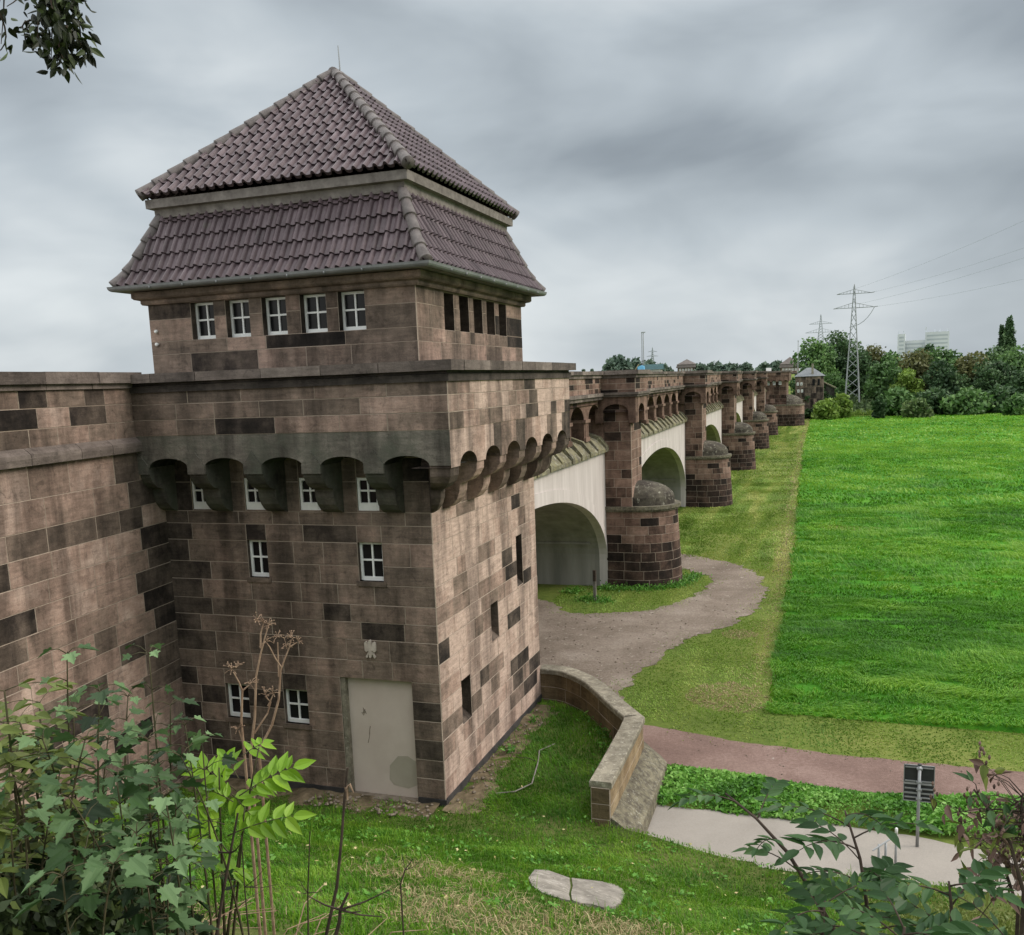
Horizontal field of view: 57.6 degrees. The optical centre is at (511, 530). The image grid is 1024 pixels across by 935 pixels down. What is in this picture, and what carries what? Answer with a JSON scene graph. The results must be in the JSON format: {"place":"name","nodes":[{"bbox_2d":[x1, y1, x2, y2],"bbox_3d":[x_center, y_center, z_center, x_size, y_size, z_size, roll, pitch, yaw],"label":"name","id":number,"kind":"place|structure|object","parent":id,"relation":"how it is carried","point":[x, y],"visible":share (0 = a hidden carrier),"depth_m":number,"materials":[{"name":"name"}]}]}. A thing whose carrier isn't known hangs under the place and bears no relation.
{"place":"outdoors","nodes":[
{"label":"outdoors","id":0,"kind":"place"},
{"bbox_2d":[0,693,1020,934],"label":"grass bank","id":1,"kind":"structure","parent":0,"point":[254,931],"depth_m":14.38,"materials":[{"name":"green plant"}]},
{"bbox_2d":[0,818,74,928],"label":"maple sapling","id":2,"kind":"object","parent":1,"relation":"on","point":[29,827],"visible":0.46,"depth_m":3.71,"materials":[{"name":"green plant"}]},
{"bbox_2d":[0,760,78,934],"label":"maple sapling","id":3,"kind":"object","parent":1,"relation":"on","point":[44,780],"visible":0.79,"depth_m":3.65,"materials":[{"name":"green plant"}]},
{"bbox_2d":[0,714,82,934],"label":"leafy shoot","id":4,"kind":"object","parent":1,"relation":"on","point":[9,757],"visible":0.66,"depth_m":3.85,"materials":[{"name":"green plant"}]},
{"bbox_2d":[0,677,84,884],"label":"leafy shoot","id":5,"kind":"object","parent":1,"relation":"on","point":[9,786],"visible":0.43,"depth_m":4.05,"materials":[{"name":"green plant"}]},
{"bbox_2d":[0,745,101,880],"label":"leafy shoot","id":6,"kind":"object","parent":1,"relation":"on","point":[76,802],"visible":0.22,"depth_m":4.17,"materials":[{"name":"green plant"}]},
{"bbox_2d":[0,0,104,84],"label":"overhanging tree","id":7,"kind":"object","parent":1,"relation":"on","point":[56,16],"visible":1,"depth_m":4.24,"materials":[{"name":"green plant"}]},
{"bbox_2d":[0,708,104,876],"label":"leafy shoot","id":8,"kind":"object","parent":1,"relation":"on","point":[42,715],"visible":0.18,"depth_m":4.24,"materials":[{"name":"green plant"}]},
{"bbox_2d":[0,680,114,848],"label":"leafy shoot","id":9,"kind":"object","parent":1,"relation":"on","point":[21,704],"visible":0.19,"depth_m":4.59,"materials":[{"name":"green plant"}]},
{"bbox_2d":[11,851,105,934],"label":"maple sapling","id":10,"kind":"object","parent":1,"relation":"on","point":[92,863],"visible":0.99,"depth_m":3.41,"materials":[{"name":"green plant"}]},
{"bbox_2d":[7,727,111,882],"bbox_3d":[-1.918,1.613,4.211,0.335,1.627,0.522,6,12,43],"label":"maple sapling","id":11,"kind":"object","parent":1,"relation":"on","point":[74,751],"visible":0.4,"depth_m":4.04,"materials":[{"name":"green plant"}]},
{"bbox_2d":[31,643,111,858],"bbox_3d":[-2.130,1.492,4.563,0.448,1.985,0.386,1,10,19],"label":"maple sapling","id":12,"kind":"object","parent":1,"relation":"on","point":[70,657],"visible":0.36,"depth_m":4.36,"materials":[{"name":"green plant"}]},
{"bbox_2d":[21,722,125,901],"bbox_3d":[-1.924,1.593,4.054,0.508,1.521,0.413,4,11,35],"label":"maple sapling","id":13,"kind":"object","parent":1,"relation":"on","point":[98,809],"visible":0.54,"depth_m":3.96,"materials":[{"name":"green plant"}]},
{"bbox_2d":[38,820,126,920],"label":"maple sapling","id":14,"kind":"object","parent":1,"relation":"on","point":[60,856],"visible":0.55,"depth_m":3.58,"materials":[{"name":"green plant"}]},
{"bbox_2d":[36,778,156,934],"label":"maple sapling","id":15,"kind":"object","parent":1,"relation":"on","point":[50,801],"visible":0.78,"depth_m":3.65,"materials":[{"name":"green plant"}]},
{"bbox_2d":[68,718,142,871],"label":"maple sapling","id":16,"kind":"object","parent":1,"relation":"on","point":[115,757],"visible":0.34,"depth_m":4.58,"materials":[{"name":"green plant"}]},
{"bbox_2d":[66,680,148,913],"bbox_3d":[-1.911,1.571,4.361,0.426,1.762,0.409,-9,12,-39],"label":"maple sapling","id":17,"kind":"object","parent":1,"relation":"on","point":[86,722],"visible":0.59,"depth_m":4.26,"materials":[{"name":"green plant"}]},
{"bbox_2d":[60,844,158,934],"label":"maple sapling","id":18,"kind":"object","parent":1,"relation":"on","point":[137,864],"visible":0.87,"depth_m":3.54,"materials":[{"name":"green plant"}]},
{"bbox_2d":[0,835,221,934],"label":"undergrowth","id":19,"kind":"object","parent":1,"relation":"on","point":[45,916],"visible":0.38,"depth_m":3.64,"materials":[{"name":"green plant"}]},
{"bbox_2d":[93,682,155,855],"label":"maple sapling","id":20,"kind":"object","parent":1,"relation":"on","point":[108,723],"visible":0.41,"depth_m":4.74,"materials":[{"name":"green plant"}]},
{"bbox_2d":[88,763,169,934],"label":"maple sapling","id":21,"kind":"object","parent":1,"relation":"on","point":[138,799],"visible":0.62,"depth_m":3.82,"materials":[{"name":"green plant"}]},
{"bbox_2d":[101,757,197,931],"bbox_3d":[-1.713,1.803,4.612,0.419,1.494,0.410,1,10,19],"label":"maple sapling","id":22,"kind":"object","parent":1,"relation":"on","point":[162,774],"visible":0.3,"depth_m":4.51,"materials":[{"name":"green plant"}]},
{"bbox_2d":[112,726,189,921],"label":"maple sapling","id":23,"kind":"object","parent":1,"relation":"on","point":[131,789],"visible":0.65,"depth_m":4.27,"materials":[{"name":"green plant"}]},
{"bbox_2d":[114,866,187,934],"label":"maple sapling","id":24,"kind":"object","parent":1,"relation":"on","point":[169,891],"visible":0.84,"depth_m":3.70,"materials":[{"name":"green plant"}]},
{"bbox_2d":[101,816,203,932],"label":"maple sapling","id":25,"kind":"object","parent":1,"relation":"on","point":[138,919],"visible":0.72,"depth_m":3.84,"materials":[{"name":"green plant"}]},
{"bbox_2d":[106,801,198,913],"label":"maple sapling","id":26,"kind":"object","parent":1,"relation":"on","point":[138,817],"visible":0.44,"depth_m":4.30,"materials":[{"name":"green plant"}]},
{"bbox_2d":[115,849,205,934],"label":"maple sapling","id":27,"kind":"object","parent":1,"relation":"on","point":[181,863],"visible":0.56,"depth_m":3.95,"materials":[{"name":"green plant"}]},
{"bbox_2d":[123,754,201,915],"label":"maple sapling","id":28,"kind":"object","parent":1,"relation":"on","point":[157,768],"visible":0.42,"depth_m":4.69,"materials":[{"name":"green plant"}]},
{"bbox_2d":[122,643,203,877],"bbox_3d":[-1.827,1.575,4.872,0.312,1.995,0.384,1,10,19],"label":"maple sapling","id":29,"kind":"object","parent":1,"relation":"on","point":[127,656],"visible":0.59,"depth_m":4.79,"materials":[{"name":"green plant"}]},
{"bbox_2d":[137,777,206,934],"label":"maple sapling","id":30,"kind":"object","parent":1,"relation":"on","point":[161,804],"visible":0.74,"depth_m":4.08,"materials":[{"name":"green plant"}]},
{"bbox_2d":[140,694,210,911],"bbox_3d":[-1.817,1.734,5.045,0.451,1.757,0.428,1,10,19],"label":"maple sapling","id":31,"kind":"object","parent":1,"relation":"on","point":[146,724],"visible":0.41,"depth_m":4.87,"materials":[{"name":"green plant"}]},
{"bbox_2d":[148,774,203,934],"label":"maple sapling","id":32,"kind":"object","parent":1,"relation":"on","point":[176,797],"visible":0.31,"depth_m":4.46,"materials":[{"name":"green plant"}]},
{"bbox_2d":[152,798,211,934],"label":"maple sapling","id":33,"kind":"object","parent":1,"relation":"on","point":[201,894],"visible":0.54,"depth_m":4.37,"materials":[{"name":"green plant"}]},
{"bbox_2d":[143,832,221,934],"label":"maple sapling","id":34,"kind":"object","parent":1,"relation":"on","point":[210,860],"visible":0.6,"depth_m":4.30,"materials":[{"name":"green plant"}]},
{"bbox_2d":[161,711,224,934],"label":"maple sapling","id":35,"kind":"object","parent":1,"relation":"on","point":[175,729],"visible":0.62,"depth_m":5.02,"materials":[{"name":"green plant"}]},
{"bbox_2d":[149,729,263,934],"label":"maple sapling","id":36,"kind":"object","parent":1,"relation":"on","point":[198,739],"visible":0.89,"depth_m":4.68,"materials":[{"name":"green plant"}]},
{"bbox_2d":[184,730,239,934],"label":"maple sapling","id":37,"kind":"object","parent":1,"relation":"on","point":[228,760],"visible":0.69,"depth_m":5.12,"materials":[{"name":"green plant"}]},
{"bbox_2d":[223,661,261,934],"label":"dry umbel","id":38,"kind":"object","parent":1,"relation":"on","point":[241,725],"visible":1,"depth_m":6.23,"materials":[{"name":"brown plant"}]},
{"bbox_2d":[182,737,316,934],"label":"ash sapling","id":39,"kind":"object","parent":1,"relation":"on","point":[257,827],"visible":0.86,"depth_m":5.29,"materials":[{"name":"green plant"}]},
{"bbox_2d":[249,612,279,934],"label":"dry umbel","id":40,"kind":"object","parent":1,"relation":"on","point":[254,731],"visible":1,"depth_m":6.42,"materials":[{"name":"brown plant"}]},
{"bbox_2d":[258,630,302,934],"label":"dry umbel","id":41,"kind":"object","parent":1,"relation":"on","point":[263,804],"visible":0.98,"depth_m":6.64,"materials":[{"name":"brown plant"}]},
{"bbox_2d":[195,888,426,934],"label":"dead stalks","id":42,"kind":"object","parent":1,"relation":"on","point":[225,914],"visible":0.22,"depth_m":5.91,"materials":[{"name":"brown plant"}]},
{"bbox_2d":[325,767,353,934],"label":"bare stem","id":43,"kind":"object","parent":1,"relation":"on","point":[346,792],"visible":1,"depth_m":5.12,"materials":[{"name":"brown plant"}]},
{"bbox_2d":[10,828,719,934],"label":"dry grass","id":44,"kind":"structure","parent":1,"relation":"on","point":[470,901],"depth_m":9.24,"materials":[{"name":"plant"}]},
{"bbox_2d":[183,704,559,819],"bbox_3d":[-2.640,4.635,19.980,6.200,0.125,6.350,1,10,19],"label":"earth strip","id":45,"kind":"object","parent":1,"relation":"on","point":[300,795],"visible":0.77,"depth_m":17.67,"materials":[{"name":"brown soil"}]},
{"bbox_2d":[304,709,542,817],"bbox_3d":[-0.815,4.710,18.674,6.301,0.088,2.418,-11,12,-44],"label":"rubble","id":46,"kind":"object","parent":45,"relation":"on","point":[377,809],"visible":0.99,"depth_m":17.19,"materials":[{"name":"stone"}]},
{"bbox_2d":[50,799,897,934],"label":"weeds","id":47,"kind":"object","parent":1,"relation":"on","point":[496,900],"visible":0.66,"depth_m":12.82,"materials":[{"name":"green plant"}]},
{"bbox_2d":[13,792,967,934],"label":"grass tufts","id":48,"kind":"object","parent":1,"relation":"on","point":[475,885],"visible":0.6,"depth_m":11.57,"materials":[{"name":"green plant"}]},
{"bbox_2d":[529,870,624,910],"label":"stone slab","id":49,"kind":"structure","parent":1,"relation":"on","point":[583,892],"depth_m":11.06,"materials":[{"name":"stone"}]},
{"bbox_2d":[540,664,666,833],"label":"curved garden wall","id":50,"kind":"structure","parent":1,"relation":"on","point":[626,779],"depth_m":18.19,"materials":[{"name":"stone"}]},
{"bbox_2d":[668,777,893,930],"bbox_3d":[0.980,1.905,3.478,0.548,1.858,0.626,-7,10,-26],"label":"ash sapling","id":51,"kind":"object","parent":1,"relation":"on","point":[776,789],"visible":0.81,"depth_m":3.45,"materials":[{"name":"green plant"}]},
{"bbox_2d":[758,871,914,934],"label":"ash sapling","id":52,"kind":"object","parent":1,"relation":"on","point":[801,893],"visible":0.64,"depth_m":3.01,"materials":[{"name":"green plant"}]},
{"bbox_2d":[755,800,948,934],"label":"ash sapling","id":53,"kind":"object","parent":1,"relation":"on","point":[835,846],"visible":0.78,"depth_m":3.19,"materials":[{"name":"green plant"}]},
{"bbox_2d":[797,878,990,934],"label":"ash sapling","id":54,"kind":"object","parent":1,"relation":"on","point":[955,926],"visible":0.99,"depth_m":2.75,"materials":[{"name":"green plant"}]},
{"bbox_2d":[828,882,1020,934],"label":"undergrowth","id":55,"kind":"object","parent":1,"relation":"on","point":[1008,923],"visible":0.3,"depth_m":12.19,"materials":[{"name":"green plant"}]},
{"bbox_2d":[858,859,1023,934],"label":"ash sapling","id":56,"kind":"object","parent":1,"relation":"on","point":[985,881],"visible":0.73,"depth_m":2.95,"materials":[{"name":"green plant"}]},
{"bbox_2d":[929,781,1023,934],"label":"seeded shrub","id":57,"kind":"object","parent":1,"relation":"on","point":[1003,856],"visible":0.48,"depth_m":4.32,"materials":[{"name":"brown plant"}]},
{"bbox_2d":[936,887,1023,934],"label":"ash sapling","id":58,"kind":"object","parent":1,"relation":"on","point":[984,922],"visible":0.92,"depth_m":2.86,"materials":[{"name":"green plant"}]},
{"bbox_2d":[942,741,1023,915],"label":"seeded shrub","id":59,"kind":"object","parent":1,"relation":"on","point":[999,834],"visible":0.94,"depth_m":4.01,"materials":[{"name":"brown plant"}]},
{"bbox_2d":[953,770,1023,934],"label":"seeded shrub","id":60,"kind":"object","parent":1,"relation":"on","point":[990,818],"visible":0.9,"depth_m":3.96,"materials":[{"name":"green plant"}]},
{"bbox_2d":[0,0,1023,373],"label":"sky","id":61,"kind":"structure","parent":0,"point":[706,179],"materials":[{"name":"grey"}]},
{"bbox_2d":[538,554,769,698],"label":"gravel road","id":62,"kind":"structure","parent":0,"point":[734,586],"depth_m":30.80,"materials":[{"name":"grey gravel"}]},
{"bbox_2d":[537,374,1023,857],"bbox_3d":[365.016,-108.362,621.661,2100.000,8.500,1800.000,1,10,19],"label":"ground","id":63,"kind":"structure","parent":0,"point":[548,592],"depth_m":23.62,"materials":[{"name":"green plant"}]},
{"bbox_2d":[0,372,189,804],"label":"retaining wall","id":64,"kind":"structure","parent":63,"relation":"on","point":[84,552],"depth_m":15.67,"materials":[{"name":"stone"}]},
{"bbox_2d":[106,45,575,806],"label":"gatehouse tower","id":65,"kind":"structure","parent":63,"relation":"on","point":[350,405],"depth_m":17.06,"materials":[{"name":"stone"}]},
{"bbox_2d":[195,302,215,339],"bbox_3d":[-5.666,-3.905,17.364,0.500,0.670,0.062,1,10,19],"label":"window","id":66,"kind":"structure","parent":65,"relation":"in","point":[205,321],"depth_m":17.39,"materials":[{"name":"white paint"}]},
{"bbox_2d":[228,683,250,716],"bbox_3d":[-5.328,3.321,18.293,0.520,0.690,0.062,1,10,19],"label":"window","id":67,"kind":"structure","parent":65,"relation":"in","point":[234,690],"depth_m":18.32,"materials":[{"name":"white paint"}]},
{"bbox_2d":[229,300,250,336],"bbox_3d":[-4.946,-3.894,17.119,0.500,0.670,0.062,1,10,19],"label":"window","id":68,"kind":"structure","parent":65,"relation":"in","point":[239,309],"depth_m":17.14,"materials":[{"name":"white paint"}]},
{"bbox_2d":[249,540,268,576],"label":"window","id":69,"kind":"structure","parent":65,"relation":"in","point":[258,548],"depth_m":17.63,"materials":[{"name":"white paint"}]},
{"bbox_2d":[265,297,287,334],"bbox_3d":[-4.217,-3.882,16.870,0.500,0.670,0.062,1,10,19],"label":"window","id":70,"kind":"structure","parent":65,"relation":"in","point":[276,306],"depth_m":16.89,"materials":[{"name":"white paint"}]},
{"bbox_2d":[286,689,308,722],"bbox_3d":[-4.087,3.355,17.873,0.520,0.680,0.062,1,10,19],"label":"window","id":71,"kind":"structure","parent":65,"relation":"in","point":[297,700],"depth_m":17.89,"materials":[{"name":"white paint"}]},
{"bbox_2d":[299,478,320,509],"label":"window","id":72,"kind":"structure","parent":65,"relation":"in","point":[307,494],"depth_m":17.00,"materials":[{"name":"white paint"}]},
{"bbox_2d":[304,294,327,332],"bbox_3d":[-3.460,-3.870,16.613,0.520,0.670,0.062,1,10,19],"label":"window","id":73,"kind":"structure","parent":65,"relation":"in","point":[314,305],"depth_m":16.63,"materials":[{"name":"white paint"}]},
{"bbox_2d":[341,291,365,330],"bbox_3d":[-2.741,-3.858,16.368,0.520,0.670,0.062,1,10,19],"label":"window","id":74,"kind":"structure","parent":65,"relation":"in","point":[353,303],"depth_m":16.38,"materials":[{"name":"white paint"}]},
{"bbox_2d":[357,478,378,510],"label":"window","id":75,"kind":"structure","parent":65,"relation":"in","point":[367,500],"depth_m":16.61,"materials":[{"name":"white paint"}]},
{"bbox_2d":[359,542,383,580],"bbox_3d":[-2.514,0.555,16.853,0.490,0.710,0.062,1,10,19],"label":"window","id":76,"kind":"structure","parent":65,"relation":"in","point":[371,557],"depth_m":16.87,"materials":[{"name":"white paint"}]},
{"bbox_2d":[348,678,417,797],"bbox_3d":[-2.390,3.850,17.543,1.460,2.320,0.289,1,10,19],"label":"walled up door","id":77,"kind":"structure","parent":65,"relation":"in","point":[381,711],"depth_m":17.41,"materials":[{"name":"paint"}]},
{"bbox_2d":[498,570,711,771],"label":"weeds","id":78,"kind":"object","parent":63,"relation":"on","point":[690,578],"visible":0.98,"depth_m":36.00,"materials":[{"name":"green plant"}]},
{"bbox_2d":[534,369,804,586],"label":"arched bridge","id":79,"kind":"structure","parent":63,"relation":"on","point":[639,460],"depth_m":36.88,"materials":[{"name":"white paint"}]},
{"bbox_2d":[681,419,809,712],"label":"straw clippings","id":80,"kind":"object","parent":63,"relation":"on","point":[729,688],"visible":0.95,"depth_m":26.26,"materials":[{"name":"green plant"}]},
{"bbox_2d":[794,363,825,410],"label":"stone house","id":81,"kind":"structure","parent":63,"relation":"on","point":[809,382],"depth_m":160.29,"materials":[{"name":"stone"}]},
{"bbox_2d":[789,337,841,393],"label":"broadleaf tree","id":82,"kind":"object","parent":63,"relation":"on","point":[817,355],"visible":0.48,"depth_m":181.90,"materials":[{"name":"green plant"}]},
{"bbox_2d":[811,398,840,419],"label":"shrub","id":83,"kind":"object","parent":63,"relation":"on","point":[827,408],"visible":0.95,"depth_m":156.92,"materials":[{"name":"green plant"}]},
{"bbox_2d":[656,763,1023,838],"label":"weeds","id":84,"kind":"object","parent":63,"relation":"on","point":[743,782],"visible":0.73,"depth_m":17.52,"materials":[{"name":"green plant"}]},
{"bbox_2d":[822,330,866,379],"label":"broadleaf tree","id":85,"kind":"object","parent":63,"relation":"on","point":[841,347],"visible":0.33,"depth_m":187.62,"materials":[{"name":"green plant"}]},
{"bbox_2d":[837,284,873,401],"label":"power pylon","id":86,"kind":"object","parent":63,"relation":"on","point":[856,338],"visible":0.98,"depth_m":168.33,"materials":[{"name":"metal"}]},
{"bbox_2d":[836,348,879,393],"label":"broadleaf tree","id":87,"kind":"object","parent":63,"relation":"on","point":[865,362],"visible":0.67,"depth_m":183.42,"materials":[{"name":"green plant"}]},
{"bbox_2d":[860,359,910,399],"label":"broadleaf tree","id":88,"kind":"object","parent":63,"relation":"on","point":[879,381],"visible":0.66,"depth_m":172.62,"materials":[{"name":"green plant"}]},
{"bbox_2d":[881,385,915,415],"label":"shrub","id":89,"kind":"object","parent":63,"relation":"on","point":[896,397],"visible":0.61,"depth_m":159.74,"materials":[{"name":"green plant"}]},
{"bbox_2d":[888,368,924,394],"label":"broadleaf tree","id":90,"kind":"object","parent":63,"relation":"on","point":[906,377],"visible":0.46,"depth_m":167.52,"materials":[{"name":"green plant"}]},
{"bbox_2d":[897,348,935,391],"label":"broadleaf tree","id":91,"kind":"object","parent":63,"relation":"on","point":[917,362],"visible":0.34,"depth_m":174.88,"materials":[{"name":"green plant"}]},
{"bbox_2d":[900,397,934,417],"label":"shrub","id":92,"kind":"object","parent":63,"relation":"on","point":[918,407],"visible":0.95,"depth_m":151.95,"materials":[{"name":"green plant"}]},
{"bbox_2d":[903,763,934,846],"bbox_3d":[6.919,4.742,15.849,0.486,1.632,0.084,1,10,19],"label":"traffic sign","id":93,"kind":"object","parent":63,"relation":"on","point":[921,776],"visible":0.89,"depth_m":15.81,"materials":[{"name":"grey metal"}]},
{"bbox_2d":[897,327,949,359],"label":"tower block","id":94,"kind":"structure","parent":63,"relation":"on","point":[939,338],"depth_m":542.42,"materials":[{"name":"white concrete"}]},
{"bbox_2d":[911,386,952,413],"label":"shrub","id":95,"kind":"object","parent":63,"relation":"on","point":[934,395],"visible":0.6,"depth_m":159.25,"materials":[{"name":"green plant"}]},
{"bbox_2d":[920,359,970,394],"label":"broadleaf tree","id":96,"kind":"object","parent":63,"relation":"on","point":[946,377],"visible":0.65,"depth_m":166.18,"materials":[{"name":"green plant"}]},
{"bbox_2d":[939,386,995,414],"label":"shrub","id":97,"kind":"object","parent":63,"relation":"on","point":[967,401],"visible":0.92,"depth_m":155.31,"materials":[{"name":"green plant"}]},
{"bbox_2d":[954,351,988,391],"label":"broadleaf tree","id":98,"kind":"object","parent":63,"relation":"on","point":[966,367],"visible":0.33,"depth_m":170.51,"materials":[{"name":"green plant"}]},
{"bbox_2d":[968,358,1017,395],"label":"broadleaf tree","id":99,"kind":"object","parent":63,"relation":"on","point":[991,374],"visible":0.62,"depth_m":164.52,"materials":[{"name":"green plant"}]},
{"bbox_2d":[980,382,1023,412],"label":"shrub","id":100,"kind":"object","parent":63,"relation":"on","point":[1003,393],"visible":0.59,"depth_m":156.52,"materials":[{"name":"green plant"}]},
{"bbox_2d":[998,392,1023,415],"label":"shrub","id":101,"kind":"object","parent":63,"relation":"on","point":[1013,404],"visible":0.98,"depth_m":147.80,"materials":[{"name":"green plant"}]},
{"bbox_2d":[643,725,1023,795],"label":"red track","id":102,"kind":"structure","parent":0,"point":[867,774],"depth_m":19.39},
{"bbox_2d":[647,805,1023,895],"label":"path","id":103,"kind":"structure","parent":0,"point":[723,834],"depth_m":16.17,"materials":[{"name":"concrete"}]},
{"bbox_2d":[758,412,1023,732],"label":"meadow","id":104,"kind":"structure","parent":0,"point":[810,686],"depth_m":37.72,"materials":[{"name":"green plant"}]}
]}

